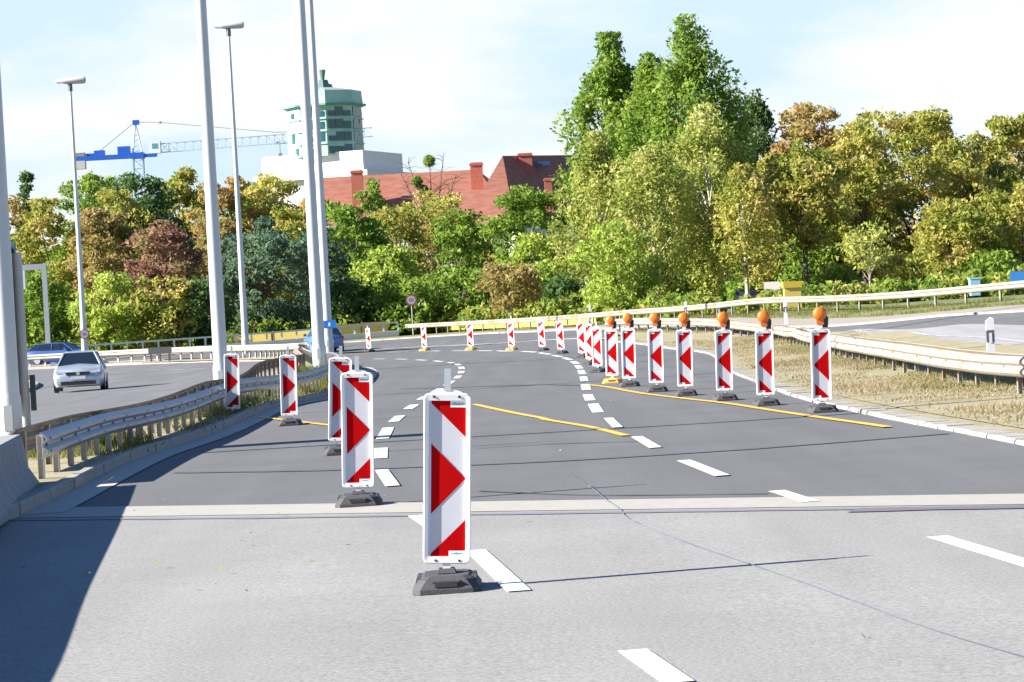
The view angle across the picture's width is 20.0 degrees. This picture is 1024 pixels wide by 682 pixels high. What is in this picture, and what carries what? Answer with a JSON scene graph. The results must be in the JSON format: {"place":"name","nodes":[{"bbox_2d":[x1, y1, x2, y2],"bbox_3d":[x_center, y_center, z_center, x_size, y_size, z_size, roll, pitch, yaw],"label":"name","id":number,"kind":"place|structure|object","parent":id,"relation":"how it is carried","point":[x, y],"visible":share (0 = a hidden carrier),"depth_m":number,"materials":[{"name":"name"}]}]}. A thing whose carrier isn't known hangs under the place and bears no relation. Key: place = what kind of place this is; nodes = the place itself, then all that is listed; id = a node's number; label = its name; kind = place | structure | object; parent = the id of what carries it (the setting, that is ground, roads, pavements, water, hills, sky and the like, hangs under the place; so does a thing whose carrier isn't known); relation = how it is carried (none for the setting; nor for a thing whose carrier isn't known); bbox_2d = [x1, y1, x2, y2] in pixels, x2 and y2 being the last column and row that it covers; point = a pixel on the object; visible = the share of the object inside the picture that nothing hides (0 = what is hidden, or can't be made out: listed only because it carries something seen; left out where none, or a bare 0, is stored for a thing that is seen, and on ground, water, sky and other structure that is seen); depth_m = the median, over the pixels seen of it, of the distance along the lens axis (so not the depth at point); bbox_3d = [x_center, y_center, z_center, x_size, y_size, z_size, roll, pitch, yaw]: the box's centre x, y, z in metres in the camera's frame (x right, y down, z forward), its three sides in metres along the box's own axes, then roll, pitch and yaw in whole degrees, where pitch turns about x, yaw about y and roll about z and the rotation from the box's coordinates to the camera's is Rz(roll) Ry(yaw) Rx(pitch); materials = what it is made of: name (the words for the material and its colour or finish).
{"place":"outdoors","nodes":[
{"label":"outdoors","id":0,"kind":"place"},
{"bbox_2d":[28,361,276,424],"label":"carriageway","id":1,"kind":"structure","parent":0,"point":[130,384],"depth_m":106.15,"materials":[{"name":"grey asphalt"}]},
{"bbox_2d":[50,350,107,392],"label":"car","id":2,"kind":"object","parent":1,"relation":"on","point":[80,368],"visible":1,"depth_m":103.71,"materials":[{"name":"silver metal"}]},
{"bbox_2d":[16,357,353,506],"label":"verge","id":3,"kind":"structure","parent":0,"point":[52,476],"depth_m":38.64,"materials":[{"name":"plant"}]},
{"bbox_2d":[0,71,22,435],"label":"street lamp","id":4,"kind":"object","parent":3,"relation":"on","point":[10,410],"visible":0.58,"depth_m":40.08,"materials":[{"name":"metal"}]},
{"bbox_2d":[11,242,36,426],"bbox_3d":[-7.317,0.150,42.493,0.450,3.233,1.187,-3,1,0],"label":"road sign","id":5,"kind":"object","parent":3,"relation":"on","point":[20,323],"visible":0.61,"depth_m":42.94,"materials":[{"name":"grey metal"}]},
{"bbox_2d":[9,347,304,464],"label":"guardrail","id":6,"kind":"object","parent":3,"relation":"on","point":[28,434],"visible":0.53,"depth_m":47.98,"materials":[{"name":"metal"}]},
{"bbox_2d":[27,343,309,366],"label":"guardrail","id":7,"kind":"object","parent":3,"relation":"on","point":[236,348],"visible":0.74,"depth_m":160.77,"materials":[{"name":"metal"}]},
{"bbox_2d":[36,347,338,478],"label":"guardrail","id":8,"kind":"object","parent":3,"relation":"on","point":[68,437],"visible":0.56,"depth_m":44.01,"materials":[{"name":"metal"}]},
{"bbox_2d":[27,361,369,459],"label":"grass","id":9,"kind":"structure","parent":3,"relation":"on","point":[219,409],"depth_m":54.48,"materials":[{"name":"green plant"}]},
{"bbox_2d":[195,0,226,379],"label":"street lamp","id":10,"kind":"object","parent":3,"relation":"on","point":[219,342],"visible":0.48,"depth_m":69.83,"materials":[{"name":"metal"}]},
{"bbox_2d":[224,346,239,412],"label":"warning panel","id":11,"kind":"object","parent":3,"relation":"on","point":[232,377],"visible":0.77,"depth_m":56.66,"materials":[{"name":"plastic"}]},
{"bbox_2d":[295,0,326,366],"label":"street lamp","id":12,"kind":"object","parent":3,"relation":"on","point":[319,355],"visible":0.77,"depth_m":100.79,"materials":[{"name":"metal"}]},
{"bbox_2d":[152,329,642,359],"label":"merge area","id":13,"kind":"object","parent":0,"point":[504,341],"visible":0.49,"depth_m":158.31,"materials":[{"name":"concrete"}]},
{"bbox_2d":[298,153,592,313],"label":"red roofed building","id":14,"kind":"structure","parent":0,"point":[475,186],"depth_m":358.30,"materials":[{"name":"tile"}]},
{"bbox_2d":[0,505,1023,681],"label":"concrete road","id":15,"kind":"structure","parent":0,"point":[605,588],"depth_m":17.51,"materials":[{"name":"grey concrete"}]},
{"bbox_2d":[0,434,39,525],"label":"concrete barrier","id":16,"kind":"object","parent":15,"relation":"on","point":[18,479],"visible":0.77,"depth_m":30.68,"materials":[{"name":"grey concrete"}]},
{"bbox_2d":[10,507,882,519],"bbox_3d":[-0.529,1.503,25.131,11.021,0.085,0.300,-3,1,36],"label":"joint seal","id":17,"kind":"object","parent":15,"relation":"on","point":[717,510],"visible":0.95,"depth_m":24.87,"materials":[{"name":"black rubber"}]},
{"bbox_2d":[412,369,481,594],"bbox_3d":[-0.446,0.877,18.408,0.430,1.399,0.600,-3,1,0],"label":"warning panel","id":18,"kind":"object","parent":15,"relation":"on","point":[447,485],"visible":1,"depth_m":18.39,"materials":[{"name":"plastic"}]},
{"bbox_2d":[470,549,530,590],"bbox_3d":[-0.114,1.535,19.574,0.150,0.005,3.250,-3,1,-5],"label":"road marking","id":19,"kind":"object","parent":15,"relation":"on","point":[503,576],"visible":0.88,"depth_m":19.36,"materials":[{"name":"paint"}]},
{"bbox_2d":[15,494,1023,517],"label":"joint strip","id":20,"kind":"object","parent":15,"relation":"on","point":[894,500],"visible":0.92,"depth_m":25.37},
{"bbox_2d":[335,356,382,507],"bbox_3d":[-1.473,0.842,27.231,0.430,1.400,0.600,-3,1,-1],"label":"warning panel","id":21,"kind":"object","parent":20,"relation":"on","point":[357,420],"visible":1,"depth_m":27.22,"materials":[{"name":"plastic"}]},
{"bbox_2d":[618,649,693,681],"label":"road marking","id":22,"kind":"object","parent":15,"relation":"on","point":[658,668],"visible":1,"depth_m":13.84,"materials":[{"name":"paint"}]},
{"bbox_2d":[0,0,1023,270],"label":"sky","id":23,"kind":"structure","parent":0,"point":[467,81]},
{"bbox_2d":[28,312,1023,365],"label":"carriageway","id":24,"kind":"structure","parent":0,"point":[1014,318],"depth_m":113.89,"materials":[{"name":"grey asphalt"}]},
{"bbox_2d":[39,341,1023,517],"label":"road","id":25,"kind":"structure","parent":0,"point":[952,463],"depth_m":35.31,"materials":[{"name":"grey asphalt"}]},
{"bbox_2d":[22,367,377,514],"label":"gutter","id":26,"kind":"object","parent":25,"relation":"on","point":[69,500],"visible":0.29,"depth_m":37.03,"materials":[{"name":"concrete"}]},
{"bbox_2d":[277,347,302,425],"bbox_3d":[-4.002,0.800,51.825,0.430,1.400,0.600,-3,1,-2],"label":"warning panel","id":27,"kind":"object","parent":25,"relation":"on","point":[288,384],"visible":0.99,"depth_m":51.81,"materials":[{"name":"plastic"}]},
{"bbox_2d":[323,346,351,455],"bbox_3d":[-2.262,0.765,37.624,0.433,1.398,0.600,-3,1,-2],"label":"warning panel","id":28,"kind":"object","parent":25,"relation":"on","point":[340,364],"visible":0.68,"depth_m":37.61,"materials":[{"name":"plastic"}]},
{"bbox_2d":[619,313,639,386],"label":"warning panel","id":29,"kind":"object","parent":25,"relation":"on","point":[628,344],"visible":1,"depth_m":62.57,"materials":[{"name":"plastic"}]},
{"bbox_2d":[646,312,667,391],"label":"warning panel","id":30,"kind":"object","parent":25,"relation":"on","point":[655,355],"visible":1,"depth_m":58.07,"materials":[{"name":"plastic"}]},
{"bbox_2d":[674,312,697,395],"bbox_3d":[3.269,0.244,55.201,0.430,1.583,0.600,-3,1,2],"label":"warning panel","id":31,"kind":"object","parent":25,"relation":"on","point":[684,358],"visible":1,"depth_m":55.19,"materials":[{"name":"plastic"}]},
{"bbox_2d":[712,312,737,400],"bbox_3d":[3.773,0.266,51.901,0.430,1.583,0.600,-3,1,0],"label":"warning panel","id":32,"kind":"object","parent":25,"relation":"on","point":[724,359],"visible":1,"depth_m":51.89,"materials":[{"name":"plastic"}]},
{"bbox_2d":[752,310,779,405],"bbox_3d":[4.193,0.279,48.326,0.430,1.583,0.600,-3,1,0],"label":"warning panel","id":33,"kind":"object","parent":25,"relation":"on","point":[764,347],"visible":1,"depth_m":48.31,"materials":[{"name":"plastic"}]},
{"bbox_2d":[807,307,838,412],"bbox_3d":[4.631,0.276,43.660,0.430,1.583,0.600,-3,1,0],"label":"warning panel","id":34,"kind":"object","parent":25,"relation":"on","point":[821,374],"visible":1,"depth_m":43.65,"materials":[{"name":"plastic"}]},
{"bbox_2d":[88,295,1023,356],"bbox_3d":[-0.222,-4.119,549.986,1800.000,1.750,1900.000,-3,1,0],"label":"ground","id":35,"kind":"structure","parent":0,"point":[938,301],"depth_m":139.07,"materials":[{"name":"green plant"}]},
{"bbox_2d":[10,196,88,333],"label":"tree","id":36,"kind":"object","parent":35,"relation":"on","point":[42,208],"visible":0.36,"depth_m":238.66,"materials":[{"name":"green plant"}]},
{"bbox_2d":[24,270,75,350],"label":"shrub","id":37,"kind":"object","parent":35,"relation":"on","point":[34,307],"visible":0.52,"depth_m":212.95,"materials":[{"name":"green plant"}]},
{"bbox_2d":[56,76,87,350],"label":"street lamp","id":38,"kind":"object","parent":35,"relation":"on","point":[70,81],"visible":0.87,"depth_m":175.81,"materials":[{"name":"metal"}]},
{"bbox_2d":[43,170,124,324],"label":"tree","id":39,"kind":"object","parent":35,"relation":"on","point":[86,187],"visible":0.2,"depth_m":260.28,"materials":[{"name":"green plant"}]},
{"bbox_2d":[65,207,136,329],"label":"tree","id":40,"kind":"object","parent":35,"relation":"on","point":[93,227],"visible":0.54,"depth_m":234.76,"materials":[{"name":"green plant"}]},
{"bbox_2d":[64,270,156,350],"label":"shrub","id":41,"kind":"object","parent":35,"relation":"on","point":[108,284],"visible":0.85,"depth_m":210.92,"materials":[{"name":"green plant"}]},
{"bbox_2d":[81,187,160,327],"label":"tree","id":42,"kind":"object","parent":35,"relation":"on","point":[106,199],"visible":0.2,"depth_m":243.41,"materials":[{"name":"green plant"}]},
{"bbox_2d":[85,171,199,327],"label":"tree","id":43,"kind":"object","parent":35,"relation":"on","point":[152,200],"visible":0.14,"depth_m":248.38,"materials":[{"name":"green plant"}]},
{"bbox_2d":[121,276,203,348],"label":"shrub","id":44,"kind":"object","parent":35,"relation":"on","point":[149,330],"visible":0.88,"depth_m":210.71,"materials":[{"name":"green plant"}]},
{"bbox_2d":[122,219,203,319],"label":"tree","id":45,"kind":"object","parent":35,"relation":"on","point":[183,265],"visible":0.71,"depth_m":220.71,"materials":[{"name":"red plant"}]},
{"bbox_2d":[3,356,363,523],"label":"kerb","id":46,"kind":"structure","parent":35,"relation":"on","point":[41,496],"depth_m":38.27,"materials":[{"name":"concrete"}]},
{"bbox_2d":[148,165,227,320],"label":"tree","id":47,"kind":"object","parent":35,"relation":"on","point":[179,183],"visible":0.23,"depth_m":261.80,"materials":[{"name":"green plant"}]},
{"bbox_2d":[165,275,236,345],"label":"shrub","id":48,"kind":"object","parent":35,"relation":"on","point":[201,315],"visible":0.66,"depth_m":211.78,"materials":[{"name":"green plant"}]},
{"bbox_2d":[27,321,398,362],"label":"parapet railing","id":49,"kind":"object","parent":35,"relation":"on","point":[381,334],"visible":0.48,"depth_m":206.91,"materials":[{"name":"metal"}]},
{"bbox_2d":[184,174,263,329],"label":"tree","id":50,"kind":"object","parent":35,"relation":"on","point":[226,197],"visible":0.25,"depth_m":257.01,"materials":[{"name":"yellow plant"}]},
{"bbox_2d":[76,120,372,198],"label":"tower crane","id":51,"kind":"object","parent":35,"relation":"on","point":[155,149],"visible":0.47,"depth_m":499.05,"materials":[{"name":"metal"}]},
{"bbox_2d":[214,21,248,353],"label":"street lamp","id":52,"kind":"object","parent":35,"relation":"on","point":[228,26],"visible":0.9,"depth_m":175.79,"materials":[{"name":"metal"}]},
{"bbox_2d":[197,215,328,333],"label":"tree","id":53,"kind":"object","parent":35,"relation":"on","point":[274,247],"visible":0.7,"depth_m":218.43,"materials":[{"name":"green plant"}]},
{"bbox_2d":[241,172,306,308],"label":"tree","id":54,"kind":"object","parent":35,"relation":"on","point":[261,190],"visible":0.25,"depth_m":260.89,"materials":[{"name":"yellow plant"}]},
{"bbox_2d":[261,198,335,304],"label":"tree","id":55,"kind":"object","parent":35,"relation":"on","point":[281,215],"visible":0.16,"depth_m":244.74,"materials":[{"name":"green plant"}]},
{"bbox_2d":[283,222,352,328],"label":"tree","id":56,"kind":"object","parent":35,"relation":"on","point":[338,259],"visible":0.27,"depth_m":227.51,"materials":[{"name":"green plant"}]},
{"bbox_2d":[307,0,333,352],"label":"street lamp","id":57,"kind":"object","parent":35,"relation":"on","point":[324,265],"visible":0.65,"depth_m":147.76,"materials":[{"name":"metal"}]},
{"bbox_2d":[253,70,410,228],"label":"tower building","id":58,"kind":"structure","parent":35,"relation":"on","point":[344,153],"depth_m":452.56,"materials":[{"name":"white concrete"}]},
{"bbox_2d":[330,278,381,326],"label":"shrub","id":59,"kind":"object","parent":35,"relation":"on","point":[345,292],"visible":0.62,"depth_m":220.97,"materials":[{"name":"green plant"}]},
{"bbox_2d":[326,202,393,310],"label":"tree","id":60,"kind":"object","parent":35,"relation":"on","point":[363,231],"visible":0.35,"depth_m":238.46,"materials":[{"name":"green plant"}]},
{"bbox_2d":[349,244,425,312],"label":"tree","id":61,"kind":"object","parent":35,"relation":"on","point":[393,259],"visible":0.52,"depth_m":224.74,"materials":[{"name":"green plant"}]},
{"bbox_2d":[367,202,430,297],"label":"tree","id":62,"kind":"object","parent":35,"relation":"on","point":[413,237],"visible":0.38,"depth_m":255.07,"materials":[{"name":"green plant"}]},
{"bbox_2d":[364,273,451,334],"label":"shrub","id":63,"kind":"object","parent":35,"relation":"on","point":[395,305],"visible":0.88,"depth_m":218.91,"materials":[{"name":"green plant"}]},
{"bbox_2d":[388,188,482,296],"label":"tree","id":64,"kind":"object","parent":35,"relation":"on","point":[437,205],"visible":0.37,"depth_m":260.18,"materials":[{"name":"green plant"}]},
{"bbox_2d":[421,266,494,321],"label":"shrub","id":65,"kind":"object","parent":35,"relation":"on","point":[467,279],"visible":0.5,"depth_m":220.93,"materials":[{"name":"green plant"}]},
{"bbox_2d":[431,207,496,301],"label":"tree","id":66,"kind":"object","parent":35,"relation":"on","point":[473,253],"visible":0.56,"depth_m":249.46,"materials":[{"name":"green plant"}]},
{"bbox_2d":[474,260,546,318],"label":"tree","id":67,"kind":"object","parent":35,"relation":"on","point":[507,298],"visible":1,"depth_m":205.12,"materials":[{"name":"brown plant"}]},
{"bbox_2d":[474,183,573,291],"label":"tree","id":68,"kind":"object","parent":35,"relation":"on","point":[516,203],"visible":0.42,"depth_m":238.66,"materials":[{"name":"green plant"}]},
{"bbox_2d":[28,267,1023,350],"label":"undergrowth","id":69,"kind":"object","parent":35,"relation":"on","point":[897,285],"visible":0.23,"depth_m":189.36,"materials":[{"name":"green plant"}]},
{"bbox_2d":[487,232,587,303],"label":"tree","id":70,"kind":"object","parent":35,"relation":"on","point":[547,269],"visible":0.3,"depth_m":219.30,"materials":[{"name":"green plant"}]},
{"bbox_2d":[548,29,650,289],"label":"poplar tree","id":71,"kind":"object","parent":35,"relation":"on","point":[609,78],"visible":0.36,"depth_m":246.77,"materials":[{"name":"green plant"}]},
{"bbox_2d":[544,129,660,309],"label":"birch tree","id":72,"kind":"object","parent":35,"relation":"on","point":[592,169],"visible":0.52,"depth_m":215.02,"materials":[{"name":"green plant"}]},
{"bbox_2d":[565,219,668,311],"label":"tree","id":73,"kind":"object","parent":35,"relation":"on","point":[611,291],"visible":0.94,"depth_m":199.10,"materials":[{"name":"green plant"}]},
{"bbox_2d":[602,139,702,302],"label":"birch tree","id":74,"kind":"object","parent":35,"relation":"on","point":[648,178],"visible":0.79,"depth_m":207.85,"materials":[{"name":"green plant"}]},
{"bbox_2d":[599,50,707,296],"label":"poplar tree","id":75,"kind":"object","parent":35,"relation":"on","point":[641,129],"visible":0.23,"depth_m":242.58,"materials":[{"name":"green plant"}]},
{"bbox_2d":[637,13,761,297],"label":"poplar tree","id":76,"kind":"object","parent":35,"relation":"on","point":[690,78],"visible":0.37,"depth_m":238.39,"materials":[{"name":"green plant"}]},
{"bbox_2d":[657,102,763,297],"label":"birch tree","id":77,"kind":"object","parent":35,"relation":"on","point":[700,140],"visible":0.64,"depth_m":212.97,"materials":[{"name":"green plant"}]},
{"bbox_2d":[706,162,784,295],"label":"birch tree","id":78,"kind":"object","parent":35,"relation":"on","point":[745,195],"visible":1,"depth_m":205.21,"materials":[{"name":"green plant"}]},
{"bbox_2d":[736,88,788,280],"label":"poplar tree","id":79,"kind":"object","parent":35,"relation":"on","point":[761,124],"visible":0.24,"depth_m":261.37,"materials":[{"name":"green plant"}]},
{"bbox_2d":[729,151,815,306],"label":"tree","id":80,"kind":"object","parent":35,"relation":"on","point":[769,276],"visible":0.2,"depth_m":231.10,"materials":[{"name":"green plant"}]},
{"bbox_2d":[753,138,859,284],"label":"tree","id":81,"kind":"object","parent":35,"relation":"on","point":[784,187],"visible":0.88,"depth_m":212.74,"materials":[{"name":"green plant"}]},
{"bbox_2d":[772,224,851,288],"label":"tree","id":82,"kind":"object","parent":35,"relation":"on","point":[795,272],"visible":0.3,"depth_m":222.74,"materials":[{"name":"green plant"}]},
{"bbox_2d":[765,101,862,271],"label":"tree","id":83,"kind":"object","parent":35,"relation":"on","point":[809,133],"visible":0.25,"depth_m":234.56,"materials":[{"name":"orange plant"}]},
{"bbox_2d":[618,341,1023,445],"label":"kerb","id":84,"kind":"structure","parent":35,"relation":"on","point":[985,432],"depth_m":38.98,"materials":[{"name":"concrete"}]},
{"bbox_2d":[816,118,905,283],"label":"tree","id":85,"kind":"object","parent":35,"relation":"on","point":[881,206],"visible":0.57,"depth_m":220.86,"materials":[{"name":"green plant"}]},
{"bbox_2d":[835,218,898,285],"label":"tree","id":86,"kind":"object","parent":35,"relation":"on","point":[870,256],"visible":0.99,"depth_m":199.24,"materials":[{"name":"green plant"}]},
{"bbox_2d":[867,252,942,289],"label":"shrub","id":87,"kind":"object","parent":35,"relation":"on","point":[906,273],"visible":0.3,"depth_m":206.94,"materials":[{"name":"green plant"}]},
{"bbox_2d":[840,104,970,276],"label":"tree","id":88,"kind":"object","parent":35,"relation":"on","point":[924,128],"visible":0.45,"depth_m":228.01,"materials":[{"name":"green plant"}]},
{"bbox_2d":[904,194,998,280],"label":"tree","id":89,"kind":"object","parent":35,"relation":"on","point":[929,241],"visible":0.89,"depth_m":203.80,"materials":[{"name":"green plant"}]},
{"bbox_2d":[918,135,998,262],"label":"tree","id":90,"kind":"object","parent":35,"relation":"on","point":[971,174],"visible":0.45,"depth_m":221.53,"materials":[{"name":"green plant"}]},
{"bbox_2d":[944,248,1023,277],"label":"shrub","id":91,"kind":"object","parent":35,"relation":"on","point":[997,262],"visible":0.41,"depth_m":200.99,"materials":[{"name":"green plant"}]},
{"bbox_2d":[957,140,1023,276],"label":"tree","id":92,"kind":"object","parent":35,"relation":"on","point":[1005,178],"visible":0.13,"depth_m":226.86,"materials":[{"name":"green plant"}]},
{"bbox_2d":[962,112,1023,201],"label":"tree","id":93,"kind":"object","parent":35,"relation":"on","point":[1007,128],"visible":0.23,"depth_m":238.02,"materials":[{"name":"green plant"}]},
{"bbox_2d":[975,179,1023,266],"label":"tree","id":94,"kind":"object","parent":35,"relation":"on","point":[1009,236],"visible":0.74,"depth_m":204.94,"materials":[{"name":"green plant"}]},
{"bbox_2d":[101,305,1023,358],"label":"shoulder","id":95,"kind":"object","parent":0,"point":[799,321],"visible":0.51,"depth_m":118.43},
{"bbox_2d":[107,298,1023,357],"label":"grass strip","id":96,"kind":"object","parent":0,"point":[883,314],"depth_m":129.49,"materials":[{"name":"green plant"}]},
{"bbox_2d":[405,280,1023,334],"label":"guardrail","id":97,"kind":"object","parent":96,"relation":"on","point":[935,293],"visible":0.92,"depth_m":140.96,"materials":[{"name":"metal"}]},
{"bbox_2d":[603,325,1023,427],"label":"verge","id":98,"kind":"structure","parent":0,"point":[907,336],"depth_m":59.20,"materials":[{"name":"beige plant"}]},
{"bbox_2d":[604,318,1023,393],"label":"guardrail","id":99,"kind":"object","parent":98,"relation":"on","point":[995,364],"visible":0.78,"depth_m":57.15,"materials":[{"name":"metal"}]},
{"bbox_2d":[635,340,1023,433],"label":"verge edge","id":100,"kind":"object","parent":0,"point":[915,412],"visible":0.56,"depth_m":42.24,"materials":[{"name":"grey concrete"}]},
{"bbox_2d":[848,324,1023,344],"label":"pale right road","id":101,"kind":"structure","parent":0,"point":[954,332],"depth_m":87.35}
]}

